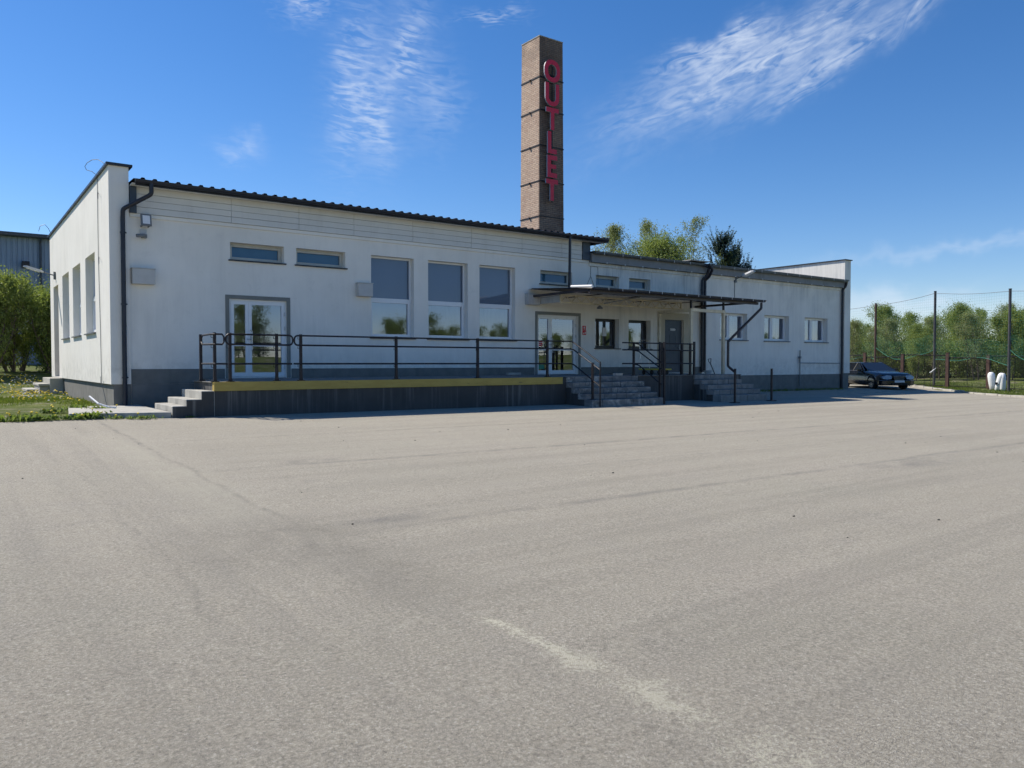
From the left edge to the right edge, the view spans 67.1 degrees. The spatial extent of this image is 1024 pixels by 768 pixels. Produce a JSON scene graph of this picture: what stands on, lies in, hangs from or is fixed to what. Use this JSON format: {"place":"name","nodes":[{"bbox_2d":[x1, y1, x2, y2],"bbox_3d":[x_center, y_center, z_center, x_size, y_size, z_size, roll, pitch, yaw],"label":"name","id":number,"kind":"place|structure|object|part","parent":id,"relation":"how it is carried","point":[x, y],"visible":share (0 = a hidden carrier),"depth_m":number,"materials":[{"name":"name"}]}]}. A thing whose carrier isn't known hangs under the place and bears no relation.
{"place":"outdoors","nodes":[
{"label":"outdoors","id":0,"kind":"place"},
{"bbox_2d":[0,374,99,421],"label":"lawn grass","id":1,"kind":"structure","parent":0,"point":[12,400],"depth_m":22.42,"materials":[{"name":"green plant"}]},
{"bbox_2d":[0,373,76,400],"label":"dandelion clocks","id":2,"kind":"object","parent":1,"relation":"on","point":[25,392],"visible":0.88,"depth_m":26.01,"materials":[{"name":"plant"}]},
{"bbox_2d":[0,374,79,401],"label":"dandelion flowers","id":3,"kind":"object","parent":1,"relation":"on","point":[32,390],"visible":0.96,"depth_m":25.33,"materials":[{"name":"yellow plant"}]},
{"bbox_2d":[0,363,1023,421],"bbox_3d":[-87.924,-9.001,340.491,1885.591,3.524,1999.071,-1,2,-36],"label":"ground","id":4,"kind":"structure","parent":0,"point":[29,372],"depth_m":33.34,"materials":[{"name":"green plant"}]},
{"bbox_2d":[0,265,48,363],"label":"leafy shrub","id":5,"kind":"object","parent":4,"relation":"on","point":[20,285],"visible":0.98,"depth_m":35.12,"materials":[{"name":"green plant"}]},
{"bbox_2d":[0,231,49,363],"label":"steel hall","id":6,"kind":"structure","parent":4,"relation":"on","point":[19,251],"depth_m":50.74,"materials":[{"name":"grey metal"}]},
{"bbox_2d":[0,265,49,371],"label":"leafy shrub","id":7,"kind":"object","parent":4,"relation":"on","point":[17,348],"visible":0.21,"depth_m":37.23,"materials":[{"name":"green plant"}]},
{"bbox_2d":[6,284,51,372],"bbox_3d":[-22.295,-2.480,37.246,4.008,4.621,3.580,-1,2,-36],"label":"leafy shrub","id":8,"kind":"object","parent":4,"relation":"on","point":[40,329],"visible":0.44,"depth_m":36.63,"materials":[{"name":"green plant"}]},
{"bbox_2d":[22,377,63,393],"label":"concrete steps","id":9,"kind":"structure","parent":4,"relation":"on","point":[51,384],"depth_m":27.72,"materials":[{"name":"grey concrete"}]},
{"bbox_2d":[35,405,67,412],"bbox_3d":[-10.438,0.568,17.608,0.788,0.209,0.541,-1,2,-28],"label":"dandelion plant","id":10,"kind":"object","parent":4,"relation":"on","point":[57,410],"visible":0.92,"depth_m":17.57,"materials":[{"name":"green plant"}]},
{"bbox_2d":[55,404,95,409],"bbox_3d":[-10.478,0.550,18.621,0.606,0.166,0.890,1,2,27],"label":"dandelion plant","id":11,"kind":"object","parent":4,"relation":"on","point":[76,406],"visible":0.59,"depth_m":18.56,"materials":[{"name":"green plant"}]},
{"bbox_2d":[80,404,116,408],"bbox_3d":[-9.803,0.578,18.296,0.857,0.160,0.513,-1,2,-36],"label":"dandelion plant","id":12,"kind":"object","parent":4,"relation":"on","point":[97,407],"visible":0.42,"depth_m":18.28,"materials":[{"name":"green plant"}]},
{"bbox_2d":[68,405,170,419],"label":"pavement slab","id":13,"kind":"structure","parent":4,"relation":"on","point":[126,410],"depth_m":17.11,"materials":[{"name":"concrete"}]},
{"bbox_2d":[89,396,115,407],"bbox_3d":[-9.764,0.430,18.333,0.793,0.298,0.184,0,2,16],"label":"plastic pipe","id":14,"kind":"object","parent":13,"relation":"on","point":[93,399],"visible":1,"depth_m":18.25,"materials":[{"name":"white plastic"}]},
{"bbox_2d":[0,384,1023,767],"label":"asphalt yard","id":15,"kind":"structure","parent":4,"relation":"on","point":[538,586],"depth_m":5.21,"materials":[{"name":"grey asphalt"}]},
{"bbox_2d":[0,410,52,421],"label":"dandelion plant","id":16,"kind":"object","parent":15,"relation":"on","point":[12,417],"visible":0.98,"depth_m":15.64,"materials":[{"name":"green plant"}]},
{"bbox_2d":[22,412,59,421],"bbox_3d":[-9.706,0.674,15.942,0.692,0.192,0.667,1,2,30],"label":"dandelion plant","id":17,"kind":"object","parent":15,"relation":"on","point":[47,417],"visible":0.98,"depth_m":15.85,"materials":[{"name":"green plant"}]},
{"bbox_2d":[53,415,89,420],"bbox_3d":[-9.212,0.706,16.145,0.709,0.128,0.410,-1,2,-26],"label":"dandelion plant","id":18,"kind":"object","parent":15,"relation":"on","point":[70,417],"visible":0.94,"depth_m":16.06,"materials":[{"name":"green plant"}]},
{"bbox_2d":[58,408,112,419],"bbox_3d":[-8.984,0.635,16.368,1.030,0.242,0.575,-3,3,-62],"label":"dandelion plant","id":19,"kind":"object","parent":15,"relation":"on","point":[93,415],"visible":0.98,"depth_m":16.32,"materials":[{"name":"green plant"}]},
{"bbox_2d":[104,414,129,418],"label":"dandelion plant","id":20,"kind":"object","parent":15,"relation":"on","point":[116,417],"visible":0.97,"depth_m":16.42,"materials":[{"name":"green plant"}]},
{"bbox_2d":[131,412,163,419],"bbox_3d":[-7.811,0.681,16.538,0.624,0.166,0.357,-1,2,-36],"label":"dandelion plant","id":21,"kind":"object","parent":15,"relation":"on","point":[143,417],"visible":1,"depth_m":16.45,"materials":[{"name":"green plant"}]},
{"bbox_2d":[39,159,852,406],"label":"outlet building","id":22,"kind":"structure","parent":15,"relation":"on","point":[224,261],"depth_m":24.56,"materials":[{"name":"white paint"}]},
{"bbox_2d":[23,265,55,279],"bbox_3d":[-17.475,-4.125,28.616,1.058,0.447,0.240,-1,2,-36],"label":"wall lamp","id":23,"kind":"object","parent":22,"relation":"attached to","point":[38,270],"visible":1,"depth_m":28.52,"materials":[{"name":"white metal"}]},
{"bbox_2d":[61,277,69,339],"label":"window","id":24,"kind":"structure","parent":22,"relation":"in","point":[68,277],"depth_m":27.33,"materials":[{"name":"white glass"}]},
{"bbox_2d":[71,269,80,337],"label":"window","id":25,"kind":"structure","parent":22,"relation":"in","point":[79,269],"depth_m":25.09,"materials":[{"name":"white glass"}]},
{"bbox_2d":[84,258,95,334],"bbox_3d":[-11.912,-2.539,22.070,0.350,2.243,1.900,-1,2,-36],"label":"window","id":26,"kind":"structure","parent":22,"relation":"in","point":[94,314],"depth_m":22.76,"materials":[{"name":"white glass"}]},
{"bbox_2d":[136,229,146,238],"bbox_3d":[-9.426,-3.836,19.700,0.209,0.245,0.384,0,2,-3],"label":"security camera","id":27,"kind":"object","parent":22,"relation":"attached to","point":[143,233],"visible":1,"depth_m":19.74,"materials":[{"name":"grey plastic"}]},
{"bbox_2d":[130,267,155,284],"bbox_3d":[-9.433,-2.756,19.776,0.560,0.410,0.214,-1,2,-36],"label":"wall box","id":28,"kind":"object","parent":22,"relation":"attached to","point":[143,276],"visible":1,"depth_m":19.69,"materials":[{"name":"grey metal"}]},
{"bbox_2d":[140,214,151,227],"bbox_3d":[-9.364,-4.176,19.745,0.250,0.312,0.266,-1,2,-36],"label":"floodlight","id":29,"kind":"object","parent":22,"relation":"attached to","point":[146,219],"visible":1,"depth_m":19.66,"materials":[{"name":"grey paint"}]},
{"bbox_2d":[228,243,285,264],"bbox_3d":[-7.176,-3.644,21.681,1.600,0.513,0.360,-1,2,-36],"label":"window","id":30,"kind":"structure","parent":22,"relation":"in","point":[238,252],"depth_m":21.77,"materials":[{"name":"beige glass"}]},
{"bbox_2d":[229,299,285,377],"bbox_3d":[-7.119,-1.266,21.685,1.596,2.168,0.146,-1,2,-36],"label":"door","id":31,"kind":"structure","parent":22,"relation":"in","point":[248,304],"depth_m":21.55,"materials":[{"name":"white glass"}]},
{"bbox_2d":[295,249,347,269],"bbox_3d":[-5.669,-3.674,22.779,1.610,0.513,0.360,-1,2,-36],"label":"window","id":32,"kind":"structure","parent":22,"relation":"in","point":[308,258],"depth_m":22.88,"materials":[{"name":"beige glass"}]},
{"bbox_2d":[356,282,373,296],"bbox_3d":[-4.464,-2.854,23.398,0.500,0.410,0.214,-1,2,-36],"label":"wall box","id":33,"kind":"object","parent":22,"relation":"attached to","point":[363,289],"visible":1,"depth_m":23.30,"materials":[{"name":"grey metal"}]},
{"bbox_2d":[370,256,410,338],"bbox_3d":[-3.783,-2.682,24.183,1.580,2.553,0.360,-1,2,-36],"label":"window","id":34,"kind":"structure","parent":22,"relation":"in","point":[391,277],"depth_m":24.35,"materials":[{"name":"white glass"}]},
{"bbox_2d":[427,261,469,340],"bbox_3d":[-2.154,-2.714,25.370,1.610,2.553,0.360,-1,2,-36],"label":"window","id":35,"kind":"structure","parent":22,"relation":"in","point":[445,280],"depth_m":25.53,"materials":[{"name":"white glass"}]},
{"bbox_2d":[479,266,516,341],"bbox_3d":[-0.563,-2.746,26.530,1.590,2.553,0.360,-1,2,-36],"label":"window","id":36,"kind":"structure","parent":22,"relation":"in","point":[495,283],"depth_m":26.73,"materials":[{"name":"white glass"}]},
{"bbox_2d":[525,293,539,304],"bbox_3d":[0.731,-2.978,27.185,0.560,0.390,0.214,-1,2,-36],"label":"wall box","id":37,"kind":"object","parent":22,"relation":"attached to","point":[530,299],"visible":0.8,"depth_m":27.06,"materials":[{"name":"grey metal"}]},
{"bbox_2d":[539,271,567,285],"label":"window","id":38,"kind":"structure","parent":22,"relation":"in","point":[546,277],"depth_m":28.14,"materials":[{"name":"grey glass"}]},
{"bbox_2d":[538,315,575,373],"bbox_3d":[1.614,-1.427,28.138,1.916,2.138,0.146,-1,2,-36],"label":"door","id":39,"kind":"structure","parent":22,"relation":"in","point":[549,318],"depth_m":28.03,"materials":[{"name":"white glass"}]},
{"bbox_2d":[582,326,585,334],"bbox_3d":[2.693,-1.995,28.765,0.180,0.340,0.016,-1,2,-36],"label":"fire sign","id":40,"kind":"object","parent":22,"relation":"attached to","point":[583,330],"visible":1,"depth_m":28.75,"materials":[{"name":"red plastic"}]},
{"bbox_2d":[596,276,618,288],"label":"window","id":41,"kind":"structure","parent":22,"relation":"in","point":[601,281],"depth_m":29.69,"materials":[{"name":"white glass"}]},
{"bbox_2d":[594,319,620,348],"bbox_3d":[3.559,-1.909,29.566,1.340,1.153,0.370,-1,2,-36],"label":"window","id":42,"kind":"structure","parent":22,"relation":"in","point":[597,320],"depth_m":29.84,"materials":[{"name":"glass"}]},
{"bbox_2d":[629,320,645,348],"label":"window","id":43,"kind":"structure","parent":22,"relation":"in","point":[630,321],"depth_m":30.90,"materials":[{"name":"glass"}]},
{"bbox_2d":[629,279,646,290],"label":"window","id":44,"kind":"structure","parent":22,"relation":"in","point":[634,284],"depth_m":30.71,"materials":[{"name":"clear glass"}]},
{"bbox_2d":[532,285,765,373],"bbox_3d":[5.293,-1.892,28.562,9.190,3.046,3.375,-1,2,-36],"label":"entrance canopy","id":45,"kind":"object","parent":22,"relation":"attached to","point":[591,289],"visible":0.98,"depth_m":27.82,"materials":[{"name":"brown metal"}]},
{"bbox_2d":[665,320,681,372],"bbox_3d":[6.587,-1.544,31.696,1.084,2.157,0.132,-1,2,-36],"label":"door","id":46,"kind":"structure","parent":22,"relation":"in","point":[673,328],"depth_m":31.73,"materials":[{"name":"metal"}]},
{"bbox_2d":[720,313,748,340],"bbox_3d":[9.632,-2.507,34.038,1.960,1.205,0.465,-1,2,-36],"label":"window","id":47,"kind":"structure","parent":22,"relation":"in","point":[729,317],"depth_m":34.31,"materials":[{"name":"white glass"}]},
{"bbox_2d":[734,270,755,282],"bbox_3d":[10.057,-4.653,33.447,0.240,0.438,1.037,-1,2,-36],"label":"wall lamp","id":48,"kind":"object","parent":22,"relation":"attached to","point":[746,274],"visible":0.99,"depth_m":33.30,"materials":[{"name":"white metal"}]},
{"bbox_2d":[764,316,790,341],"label":"window","id":49,"kind":"structure","parent":22,"relation":"in","point":[772,319],"depth_m":35.96,"materials":[{"name":"clear glass"}]},
{"bbox_2d":[804,318,828,342],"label":"window","id":50,"kind":"structure","parent":22,"relation":"in","point":[812,321],"depth_m":37.82,"materials":[{"name":"clear glass"}]},
{"bbox_2d":[155,373,740,417],"bbox_3d":[-0.564,0.283,24.127,19.620,1.057,3.705,-1,2,-36],"label":"loading dock","id":51,"kind":"object","parent":15,"relation":"on","point":[244,396],"visible":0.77,"depth_m":19.94,"materials":[{"name":"concrete"}]},
{"bbox_2d":[197,332,600,406],"bbox_3d":[-2.458,-0.261,20.529,10.947,1.978,1.306,-1,2,-29],"label":"dock railing","id":52,"kind":"object","parent":51,"relation":"on","point":[229,343],"visible":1,"depth_m":19.24,"materials":[{"name":"black metal"}]},
{"bbox_2d":[613,373,622,375],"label":"loose block","id":53,"kind":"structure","parent":51,"relation":"on","point":[617,374],"depth_m":24.85,"materials":[{"name":"concrete"}]},
{"bbox_2d":[638,340,671,374],"bbox_3d":[4.943,-0.934,26.778,0.629,1.232,0.984,-2,2,-44],"label":"platform trolley","id":54,"kind":"object","parent":51,"relation":"on","point":[651,371],"visible":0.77,"depth_m":26.93,"materials":[{"name":"metal"}]},
{"bbox_2d":[622,342,695,403],"bbox_3d":[5.244,-0.401,25.703,1.375,2.080,3.491,1,2,44],"label":"dock railing","id":55,"kind":"object","parent":51,"relation":"on","point":[662,350],"visible":0.98,"depth_m":25.24,"materials":[{"name":"black metal"}]},
{"bbox_2d":[703,370,711,373],"bbox_3d":[7.308,-0.441,28.843,0.340,0.130,0.331,-1,2,-36],"label":"bucket","id":56,"kind":"object","parent":51,"relation":"on","point":[707,371],"visible":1,"depth_m":28.73,"materials":[{"name":"grey plastic"}]},
{"bbox_2d":[520,35,563,369],"bbox_3d":[1.371,-7.769,35.783,1.513,15.820,1.460,-1,2,-36],"label":"brick chimney","id":57,"kind":"object","parent":15,"relation":"on","point":[540,210],"visible":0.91,"depth_m":35.22,"materials":[{"name":"brick"}]},
{"bbox_2d":[544,60,559,201],"bbox_3d":[1.743,-11.402,34.922,0.910,6.330,0.260,-1,2,-36],"label":"letter sign","id":58,"kind":"object","parent":57,"relation":"attached to","point":[551,182],"visible":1,"depth_m":34.81,"materials":[{"name":"red paint"}]},
{"bbox_2d":[566,376,662,406],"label":"block steps","id":59,"kind":"structure","parent":15,"relation":"on","point":[626,391],"depth_m":23.66,"materials":[{"name":"grey concrete"}]},
{"bbox_2d":[693,374,766,401],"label":"block steps","id":60,"kind":"structure","parent":15,"relation":"on","point":[717,388],"depth_m":26.86,"materials":[{"name":"grey concrete"}]},
{"bbox_2d":[729,369,739,402],"bbox_3d":[7.384,0.086,25.595,0.280,1.185,0.220,-1,2,-36],"label":"bollard","id":61,"kind":"object","parent":15,"relation":"on","point":[734,387],"visible":0.83,"depth_m":25.56,"materials":[{"name":"black metal"}]},
{"bbox_2d":[766,369,776,400],"bbox_3d":[9.115,0.051,27.141,0.280,1.185,0.220,-1,2,-36],"label":"bollard","id":62,"kind":"object","parent":15,"relation":"on","point":[771,387],"visible":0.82,"depth_m":27.11,"materials":[{"name":"black metal"}]},
{"bbox_2d":[760,387,842,391],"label":"wall weeds","id":63,"kind":"object","parent":15,"relation":"on","point":[786,389],"depth_m":35.83,"materials":[{"name":"green plant"}]},
{"bbox_2d":[848,362,913,388],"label":"parked car","id":64,"kind":"object","parent":15,"relation":"on","point":[874,375],"visible":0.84,"depth_m":40.43,"materials":[{"name":"black paint"}]},
{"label":"side window","id":65,"kind":"part","parent":64,"relation":"part of","materials":[{"name":"black glass"}]},
{"bbox_2d":[592,222,638,253],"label":"birch tree","id":66,"kind":"object","parent":4,"relation":"on","point":[615,235],"visible":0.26,"depth_m":57.38,"materials":[{"name":"green plant"}]},
{"bbox_2d":[615,228,700,260],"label":"leafy tree","id":67,"kind":"object","parent":4,"relation":"on","point":[662,247],"visible":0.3,"depth_m":55.86,"materials":[{"name":"green plant"}]},
{"bbox_2d":[626,215,710,259],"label":"leafy tree","id":68,"kind":"object","parent":4,"relation":"on","point":[646,227],"visible":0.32,"depth_m":60.23,"materials":[{"name":"green plant"}]},
{"bbox_2d":[665,235,736,265],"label":"leafy tree","id":69,"kind":"object","parent":4,"relation":"on","point":[683,238],"visible":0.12,"depth_m":57.07,"materials":[{"name":"green plant"}]},
{"bbox_2d":[694,225,752,267],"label":"pine tree","id":70,"kind":"object","parent":4,"relation":"on","point":[721,244],"visible":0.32,"depth_m":57.21,"materials":[{"name":"green plant"}]},
{"bbox_2d":[729,239,751,268],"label":"pine tree","id":71,"kind":"object","parent":4,"relation":"on","point":[738,260],"visible":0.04,"depth_m":57.95,"materials":[{"name":"green plant"}]},
{"bbox_2d":[850,318,872,361],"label":"leafy tree","id":72,"kind":"object","parent":4,"relation":"on","point":[855,323],"visible":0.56,"depth_m":49.69,"materials":[{"name":"green plant"}]},
{"bbox_2d":[850,321,872,340],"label":"leafy tree","id":73,"kind":"object","parent":4,"relation":"on","point":[866,326],"visible":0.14,"depth_m":58.84,"materials":[{"name":"green plant"}]},
{"bbox_2d":[850,329,891,361],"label":"leafy shrub","id":74,"kind":"object","parent":4,"relation":"on","point":[863,346],"visible":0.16,"depth_m":54.20,"materials":[{"name":"green plant"}]},
{"bbox_2d":[852,332,897,363],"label":"leafy shrub","id":75,"kind":"object","parent":4,"relation":"on","point":[879,346],"visible":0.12,"depth_m":55.04,"materials":[{"name":"green plant"}]},
{"bbox_2d":[874,303,876,361],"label":"net pole","id":76,"kind":"object","parent":4,"relation":"on","point":[875,334],"visible":0.83,"depth_m":47.88,"materials":[{"name":"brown metal"}]},
{"bbox_2d":[860,325,891,364],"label":"leafy tree","id":77,"kind":"object","parent":4,"relation":"on","point":[871,342],"visible":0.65,"depth_m":51.14,"materials":[{"name":"green plant"}]},
{"bbox_2d":[862,300,905,344],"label":"leafy tree","id":78,"kind":"object","parent":4,"relation":"on","point":[884,312],"visible":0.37,"depth_m":64.55,"materials":[{"name":"green plant"}]},
{"bbox_2d":[876,316,908,368],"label":"leafy tree","id":79,"kind":"object","parent":4,"relation":"on","point":[892,321],"visible":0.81,"depth_m":53.40,"materials":[{"name":"green plant"}]},
{"bbox_2d":[882,336,930,376],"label":"leafy shrub","id":80,"kind":"object","parent":4,"relation":"on","point":[895,355],"visible":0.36,"depth_m":53.32,"materials":[{"name":"green plant"}]},
{"bbox_2d":[899,320,936,380],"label":"leafy tree","id":81,"kind":"object","parent":4,"relation":"on","point":[917,336],"visible":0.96,"depth_m":49.51,"materials":[{"name":"green plant"}]},
{"bbox_2d":[895,308,949,373],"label":"leafy tree","id":82,"kind":"object","parent":4,"relation":"on","point":[910,318],"visible":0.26,"depth_m":57.69,"materials":[{"name":"green plant"}]},
{"bbox_2d":[899,322,946,376],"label":"leafy shrub","id":83,"kind":"object","parent":4,"relation":"on","point":[927,369],"visible":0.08,"depth_m":53.89,"materials":[{"name":"green plant"}]},
{"bbox_2d":[933,291,936,384],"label":"net pole","id":84,"kind":"object","parent":4,"relation":"on","point":[934,334],"visible":0.83,"depth_m":42.88,"materials":[{"name":"grey metal"}]},
{"bbox_2d":[876,294,932,359],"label":"ball net","id":85,"kind":"object","parent":84,"relation":"hanging from","point":[902,301],"visible":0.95,"depth_m":45.57,"materials":[{"name":"teal"}]},
{"bbox_2d":[935,291,1007,364],"bbox_3d":[23.948,-2.965,40.406,0.338,4.028,5.126,0,2,-11],"label":"ball net","id":86,"kind":"object","parent":84,"relation":"hanging from","point":[976,293],"visible":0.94,"depth_m":39.66,"materials":[{"name":"teal"}]},
{"bbox_2d":[920,316,952,378],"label":"leafy tree","id":87,"kind":"object","parent":4,"relation":"on","point":[929,321],"visible":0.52,"depth_m":50.49,"materials":[{"name":"green plant"}]},
{"bbox_2d":[850,352,1023,389],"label":"fence","id":88,"kind":"object","parent":4,"relation":"on","point":[947,359],"visible":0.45,"depth_m":41.10,"materials":[{"name":"brown metal"}]},
{"bbox_2d":[921,333,957,375],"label":"leafy shrub","id":89,"kind":"object","parent":4,"relation":"on","point":[940,360],"visible":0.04,"depth_m":54.84,"materials":[{"name":"green plant"}]},
{"bbox_2d":[923,335,981,377],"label":"leafy shrub","id":90,"kind":"object","parent":4,"relation":"on","point":[954,352],"visible":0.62,"depth_m":51.56,"materials":[{"name":"green plant"}]},
{"bbox_2d":[933,298,993,374],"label":"leafy tree","id":91,"kind":"object","parent":4,"relation":"on","point":[958,309],"visible":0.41,"depth_m":52.37,"materials":[{"name":"green plant"}]},
{"bbox_2d":[908,385,1023,397],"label":"kerb","id":92,"kind":"structure","parent":4,"relation":"on","point":[963,391],"depth_m":36.92,"materials":[{"name":"concrete"}]},
{"bbox_2d":[942,307,994,371],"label":"leafy tree","id":93,"kind":"object","parent":4,"relation":"on","point":[984,314],"visible":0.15,"depth_m":60.14,"materials":[{"name":"green plant"}]},
{"bbox_2d":[914,381,1023,395],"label":"verge grass","id":94,"kind":"structure","parent":4,"relation":"on","point":[1011,392],"depth_m":40.25,"materials":[{"name":"green plant"}]},
{"bbox_2d":[947,325,997,376],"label":"leafy shrub","id":95,"kind":"object","parent":4,"relation":"on","point":[974,366],"visible":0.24,"depth_m":52.24,"materials":[{"name":"green plant"}]},
{"bbox_2d":[950,308,996,379],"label":"leafy tree","id":96,"kind":"object","parent":4,"relation":"on","point":[970,317],"visible":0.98,"depth_m":48.65,"materials":[{"name":"green plant"}]},
{"bbox_2d":[974,323,1003,375],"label":"leafy shrub","id":97,"kind":"object","parent":4,"relation":"on","point":[992,357],"visible":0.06,"depth_m":53.04,"materials":[{"name":"green plant"}]},
{"bbox_2d":[987,372,994,389],"bbox_3d":[24.353,-0.148,39.255,0.352,0.922,0.355,-1,2,-36],"label":"plastic shell","id":98,"kind":"object","parent":4,"relation":"on","point":[991,378],"visible":0.84,"depth_m":39.12},
{"bbox_2d":[972,335,1023,377],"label":"leafy shrub","id":99,"kind":"object","parent":4,"relation":"on","point":[1015,373],"visible":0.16,"depth_m":50.42,"materials":[{"name":"green plant"}]},
{"bbox_2d":[994,373,1005,390],"bbox_3d":[24.394,-0.101,38.601,0.503,0.916,0.353,1,2,43],"label":"plastic shell","id":100,"kind":"object","parent":4,"relation":"on","point":[1000,383],"visible":0.98,"depth_m":38.44,"materials":[{"name":"white plastic"}]},
{"bbox_2d":[982,301,1023,373],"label":"leafy tree","id":101,"kind":"object","parent":4,"relation":"on","point":[1003,308],"visible":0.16,"depth_m":52.09,"materials":[{"name":"green plant"}]},
{"bbox_2d":[985,305,1023,379],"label":"leafy tree","id":102,"kind":"object","parent":4,"relation":"on","point":[1001,323],"visible":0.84,"depth_m":47.48,"materials":[{"name":"green plant"}]},
{"bbox_2d":[990,305,1023,376],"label":"leafy tree","id":103,"kind":"object","parent":4,"relation":"on","point":[1019,337],"visible":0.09,"depth_m":50.29,"materials":[{"name":"green plant"}]},
{"bbox_2d":[1007,288,1011,391],"bbox_3d":[24.413,-2.091,37.932,0.150,5.170,0.143,-1,2,-36],"label":"net pole","id":104,"kind":"object","parent":4,"relation":"on","point":[1009,338],"visible":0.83,"depth_m":37.90,"materials":[{"name":"grey metal"}]},
{"bbox_2d":[0,0,1023,339],"label":"sky","id":105,"kind":"structure","parent":0,"point":[886,137],"materials":[{"name":"blue"}]},
{"bbox_2d":[506,373,520,374],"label":"loose block","id":106,"kind":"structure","parent":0,"point":[513,373],"depth_m":26.30,"materials":[{"name":"concrete"}]}
]}

